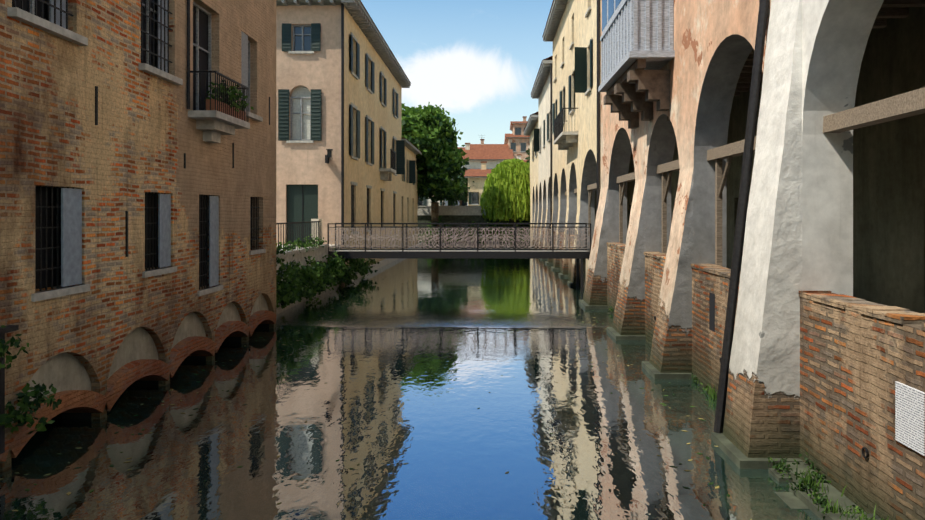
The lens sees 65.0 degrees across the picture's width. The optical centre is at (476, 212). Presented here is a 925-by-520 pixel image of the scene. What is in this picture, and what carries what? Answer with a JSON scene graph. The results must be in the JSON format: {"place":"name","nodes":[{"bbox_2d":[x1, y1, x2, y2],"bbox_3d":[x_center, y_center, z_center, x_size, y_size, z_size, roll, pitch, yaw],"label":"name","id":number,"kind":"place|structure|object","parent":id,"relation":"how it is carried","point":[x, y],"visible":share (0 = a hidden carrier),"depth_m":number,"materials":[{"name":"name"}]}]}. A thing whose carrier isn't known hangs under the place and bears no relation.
{"place":"outdoors","nodes":[
{"label":"outdoors","id":0,"kind":"place"},
{"bbox_2d":[276,219,424,313],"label":"quay","id":1,"kind":"structure","parent":0,"point":[319,252],"depth_m":26.50,"materials":[{"name":"stone"}]},
{"bbox_2d":[276,234,379,308],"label":"quay bushes","id":2,"kind":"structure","parent":1,"relation":"on","point":[320,276],"depth_m":24.76,"materials":[{"name":"green plant"}]},
{"bbox_2d":[276,0,410,283],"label":"building","id":3,"kind":"structure","parent":1,"relation":"on","point":[342,80],"depth_m":32.14,"materials":[{"name":"paint"}]},
{"bbox_2d":[0,245,820,519],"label":"canal water","id":4,"kind":"structure","parent":0,"point":[454,448],"depth_m":10.60,"materials":[{"name":"blue liquid"}]},
{"bbox_2d":[0,0,275,355],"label":"brick building","id":5,"kind":"structure","parent":4,"relation":"in","point":[137,175],"depth_m":11.87,"materials":[{"name":"brick"}]},
{"bbox_2d":[0,80,253,434],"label":"wall plants","id":6,"kind":"object","parent":5,"relation":"on","point":[24,404],"depth_m":8.93,"materials":[{"name":"green plant"}]},
{"bbox_2d":[0,139,868,457],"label":"ironwork","id":7,"kind":"object","parent":5,"relation":"attached to","point":[2,387],"visible":0.67,"depth_m":8.71,"materials":[{"name":"metal"}]},
{"bbox_2d":[0,276,276,471],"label":"arched wall base","id":8,"kind":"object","parent":4,"relation":"in","point":[94,374],"visible":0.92,"depth_m":11.84,"materials":[{"name":"brown brick"}]},
{"bbox_2d":[0,279,751,519],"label":"floating leaves","id":9,"kind":"object","parent":4,"relation":"on","point":[707,457],"visible":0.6,"depth_m":11.27,"materials":[{"name":"green plant"}]},
{"bbox_2d":[401,137,421,248],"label":"yellow annex","id":10,"kind":"object","parent":4,"relation":"in","point":[409,196],"visible":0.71,"depth_m":59.09,"materials":[{"name":"beige paint"}]},
{"bbox_2d":[327,223,592,290],"bbox_3d":[-0.686,2.076,30.159,10.761,3.310,1.580,0,0,1],"label":"iron footbridge","id":11,"kind":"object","parent":4,"relation":"in","point":[514,253],"visible":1,"depth_m":29.47,"materials":[{"name":"metal"}]},
{"bbox_2d":[524,0,924,519],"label":"arcade building","id":12,"kind":"structure","parent":4,"relation":"in","point":[752,211],"depth_m":11.77,"materials":[{"name":"white paint"}]},
{"bbox_2d":[553,108,577,149],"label":"iron balcony","id":13,"kind":"structure","parent":12,"relation":"attached to","point":[564,140],"depth_m":33.42,"materials":[{"name":"metal"}]},
{"bbox_2d":[598,0,674,128],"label":"balcony","id":14,"kind":"structure","parent":12,"relation":"attached to","point":[637,46],"depth_m":15.71,"materials":[{"name":"grey wood"}]},
{"bbox_2d":[608,306,888,519],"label":"ledge weeds","id":15,"kind":"object","parent":4,"relation":"in","point":[806,479],"visible":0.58,"depth_m":8.00,"materials":[{"name":"green plant"}]},
{"bbox_2d":[418,195,433,205],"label":"house","id":16,"kind":"structure","parent":0,"point":[425,202],"depth_m":85.96,"materials":[{"name":"tile"}]},
{"bbox_2d":[402,102,469,205],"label":"tree","id":17,"kind":"object","parent":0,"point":[428,132],"visible":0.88,"depth_m":65.99,"materials":[{"name":"green plant"}]},
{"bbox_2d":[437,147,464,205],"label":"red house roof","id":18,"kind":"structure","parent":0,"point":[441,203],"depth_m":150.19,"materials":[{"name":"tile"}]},
{"bbox_2d":[361,0,552,146],"label":"sky","id":19,"kind":"structure","parent":0,"point":[480,60],"materials":[{"name":"blue"}]},
{"bbox_2d":[418,202,529,244],"bbox_3d":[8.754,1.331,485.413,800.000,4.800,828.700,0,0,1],"label":"street wall","id":20,"kind":"structure","parent":0,"point":[450,214],"depth_m":71.81,"materials":[{"name":"stone"}]},
{"bbox_2d":[445,175,473,205],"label":"tree","id":21,"kind":"object","parent":20,"relation":"on","point":[463,180],"visible":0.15,"depth_m":84.83,"materials":[{"name":"green plant"}]},
{"bbox_2d":[464,161,491,205],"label":"yellow house","id":22,"kind":"structure","parent":20,"relation":"on","point":[478,177],"depth_m":83.87,"materials":[{"name":"paint"}]},
{"bbox_2d":[480,158,529,222],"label":"willow tree","id":23,"kind":"object","parent":20,"relation":"on","point":[505,195],"visible":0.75,"depth_m":70.58,"materials":[{"name":"green plant"}]},
{"bbox_2d":[525,142,529,162],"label":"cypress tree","id":24,"kind":"object","parent":20,"relation":"on","point":[528,153],"depth_m":104.03,"materials":[{"name":"green plant"}]},
{"bbox_2d":[418,216,529,244],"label":"bank bushes","id":25,"kind":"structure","parent":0,"point":[487,230],"depth_m":71.14,"materials":[{"name":"green plant"}]},
{"bbox_2d":[444,143,513,205],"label":"white house","id":26,"kind":"structure","parent":0,"point":[493,158],"depth_m":98.30,"materials":[{"name":"tile"}]},
{"bbox_2d":[470,140,508,148],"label":"roof","id":27,"kind":"structure","parent":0,"point":[482,145],"depth_m":129.26,"materials":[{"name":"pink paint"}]},
{"bbox_2d":[504,134,529,159],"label":"tall house","id":28,"kind":"structure","parent":0,"point":[518,144],"depth_m":129.74,"materials":[{"name":"pink paint"}]},
{"bbox_2d":[510,116,527,134],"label":"house top","id":29,"kind":"structure","parent":28,"relation":"on","point":[517,127],"depth_m":133.91,"materials":[{"name":"pink paint"}]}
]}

